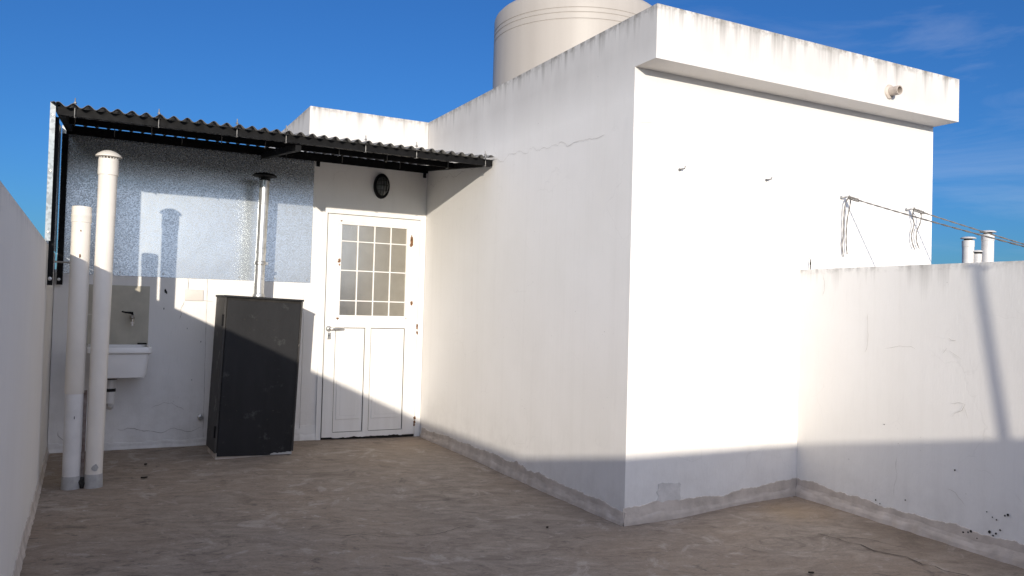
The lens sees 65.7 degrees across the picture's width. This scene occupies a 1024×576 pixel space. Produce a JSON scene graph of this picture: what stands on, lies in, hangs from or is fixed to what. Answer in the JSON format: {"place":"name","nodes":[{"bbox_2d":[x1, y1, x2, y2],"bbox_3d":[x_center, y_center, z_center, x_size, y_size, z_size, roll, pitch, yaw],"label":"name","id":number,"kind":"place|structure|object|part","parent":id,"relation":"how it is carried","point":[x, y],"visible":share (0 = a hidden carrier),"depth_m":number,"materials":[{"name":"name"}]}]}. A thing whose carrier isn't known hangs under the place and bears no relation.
{"place":"outdoors","nodes":[
{"label":"outdoors","id":0,"kind":"place"},
{"bbox_2d":[0,0,1023,268],"label":"sky","id":1,"kind":"structure","parent":0,"point":[259,64],"materials":[{"name":"blue"}]},
{"bbox_2d":[20,436,1023,575],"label":"floor","id":2,"kind":"structure","parent":0,"point":[408,506],"depth_m":4.42,"materials":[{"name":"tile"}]},
{"bbox_2d":[0,181,55,575],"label":"boundary wall","id":3,"kind":"structure","parent":2,"relation":"on","point":[26,303],"depth_m":3.40,"materials":[{"name":"paint"}]},
{"bbox_2d":[54,206,91,489],"bbox_3d":[-2.886,0.388,5.142,0.227,1.846,0.121,2,-2,-28],"label":"vent pipe","id":4,"kind":"object","parent":2,"relation":"on","point":[81,222],"visible":0.99,"depth_m":5.12,"materials":[{"name":"grey plastic"}]},
{"bbox_2d":[78,390,86,488],"bbox_3d":[-2.800,0.992,5.175,0.051,0.644,0.072,2,-2,-28],"label":"flat bar","id":5,"kind":"object","parent":2,"relation":"on","point":[81,483],"visible":1,"depth_m":5.19,"materials":[{"name":"grey metal"}]},
{"bbox_2d":[84,150,121,488],"bbox_3d":[-2.712,0.202,5.235,0.160,2.233,0.160,3,-2,-28],"label":"vent pipe","id":6,"kind":"object","parent":2,"relation":"on","point":[108,168],"visible":0.99,"depth_m":5.20,"materials":[{"name":"beige plastic"}]},
{"bbox_2d":[47,269,303,452],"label":"boundary wall","id":7,"kind":"structure","parent":2,"relation":"on","point":[164,402],"depth_m":6.55,"materials":[{"name":"paint"}]},
{"bbox_2d":[87,284,149,344],"bbox_3d":[-3.167,0.219,6.391,0.439,0.480,0.015,2,-2,-28],"label":"splashback","id":8,"kind":"object","parent":7,"relation":"attached to","point":[135,300],"visible":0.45,"depth_m":6.41,"materials":[{"name":"white tile"}]},
{"bbox_2d":[122,311,134,325],"bbox_3d":[-3.084,0.243,6.375,0.104,0.120,0.090,2,-2,-28],"label":"tap","id":9,"kind":"object","parent":8,"relation":"attached to","point":[132,316],"visible":1,"depth_m":6.35,"materials":[{"name":"silver metal"}]},
{"bbox_2d":[87,344,151,409],"bbox_3d":[-3.075,0.701,6.194,0.444,0.502,0.445,2,-2,-28],"label":"laundry sink","id":10,"kind":"object","parent":7,"relation":"attached to","point":[127,361],"visible":0.84,"depth_m":6.07,"materials":[{"name":"white ceramic"}]},
{"bbox_2d":[185,289,203,300],"bbox_3d":[-2.667,0.061,6.654,0.146,0.094,0.014,2,-2,-28],"label":"junction box","id":11,"kind":"object","parent":7,"relation":"attached to","point":[193,295],"visible":1,"depth_m":6.65,"materials":[{"name":"white plastic"}]},
{"bbox_2d":[206,295,303,458],"bbox_3d":[-2.094,0.712,6.434,0.622,1.276,0.423,5,-3,-30],"label":"cabinet","id":12,"kind":"object","parent":2,"relation":"on","point":[254,380],"visible":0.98,"depth_m":6.26,"materials":[{"name":"paint"}]},
{"bbox_3d":[-1.992,0.714,6.265,0.568,1.210,0.010,5,-3,-30],"label":"cabinet door","id":13,"kind":"part","parent":12,"relation":"part of","materials":[{"name":"black paint"}]},
{"bbox_2d":[252,172,276,296],"bbox_3d":[-2.070,-0.441,6.560,0.197,1.032,0.197,3,-2,-28],"label":"flue pipe","id":14,"kind":"object","parent":12,"relation":"on","point":[260,263],"visible":0.98,"depth_m":6.53,"materials":[{"name":"metal"}]},
{"bbox_2d":[795,261,1023,568],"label":"boundary wall","id":15,"kind":"structure","parent":2,"relation":"on","point":[911,398],"depth_m":4.48,"materials":[{"name":"paint"}]},
{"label":"neighbouring roof","id":16,"kind":"structure","parent":0,"visible":0},
{"bbox_2d":[960,237,975,262],"bbox_3d":[4.208,0.524,7.338,0.134,2.003,0.134,2,-2,-28],"label":"vent pipe","id":17,"kind":"object","parent":16,"relation":"on","point":[968,244],"visible":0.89,"depth_m":7.32,"materials":[{"name":"grey plastic"}]},
{"bbox_2d":[973,250,982,262],"bbox_3d":[4.277,0.588,7.300,0.107,1.878,0.107,2,-2,-28],"label":"vent pipe","id":18,"kind":"object","parent":16,"relation":"on","point":[977,256],"visible":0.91,"depth_m":7.29,"materials":[{"name":"grey plastic"}]},
{"bbox_2d":[979,230,995,261],"bbox_3d":[4.343,0.499,7.260,0.137,2.058,0.137,2,-2,-28],"label":"vent pipe","id":19,"kind":"object","parent":16,"relation":"on","point":[987,247],"visible":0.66,"depth_m":7.24,"materials":[{"name":"grey plastic"}]},
{"bbox_3d":[3.313,4.848,5.878,12.700,6.440,13.050,2,-2,-28],"label":"lower storey","id":20,"kind":"object","parent":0,"visible":0},
{"bbox_2d":[269,3,958,525],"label":"stair block","id":21,"kind":"structure","parent":20,"relation":"on","point":[583,291],"depth_m":5.31,"materials":[{"name":"paint"}]},
{"bbox_2d":[47,98,493,284],"bbox_3d":[-1.844,-0.627,6.240,3.063,1.337,1.511,2,-2,-28],"label":"canopy","id":22,"kind":"object","parent":21,"relation":"attached to","point":[288,144],"visible":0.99,"depth_m":6.10,"materials":[{"name":"black metal"}]},
{"bbox_2d":[45,102,61,251],"bbox_3d":[-3.201,-0.774,5.567,0.030,0.988,1.444,2,-2,-28],"label":"metal sheet","id":23,"kind":"object","parent":22,"relation":"attached to","point":[50,171],"visible":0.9,"depth_m":4.93,"materials":[{"name":"metal"}]},
{"bbox_2d":[56,125,314,282],"bbox_3d":[-2.664,-0.661,6.659,1.978,1.161,0.010,2,-2,-28],"label":"metal sheet","id":24,"kind":"object","parent":22,"relation":"attached to","point":[185,212],"visible":0.85,"depth_m":6.66,"materials":[{"name":"metal"}]},
{"bbox_2d":[315,208,425,439],"bbox_3d":[-1.285,0.350,7.346,0.996,2.108,0.102,2,-2,-28],"label":"door","id":25,"kind":"structure","parent":21,"relation":"in","point":[371,304],"depth_m":7.35,"materials":[{"name":"white paint"}]},
{"bbox_2d":[373,174,389,198],"bbox_3d":[-1.205,-0.951,7.385,0.148,0.234,0.091,2,-2,-28],"label":"bulkhead lamp","id":26,"kind":"object","parent":21,"relation":"attached to","point":[381,186],"visible":1,"depth_m":7.36,"materials":[{"name":"black paint"}]},
{"bbox_2d":[493,0,650,88],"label":"water tank","id":27,"kind":"object","parent":21,"relation":"on","point":[529,34],"visible":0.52,"depth_m":7.45,"materials":[{"name":"plastic"}]},
{"bbox_2d":[840,195,1023,256],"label":"clothesline","id":28,"kind":"object","parent":21,"relation":"attached to","point":[849,197],"visible":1,"depth_m":5.23,"materials":[{"name":"metal"}]},
{"bbox_2d":[905,207,1023,249],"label":"clothesline","id":29,"kind":"object","parent":21,"relation":"attached to","point":[914,209],"visible":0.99,"depth_m":5.73,"materials":[{"name":"metal"}]}
]}

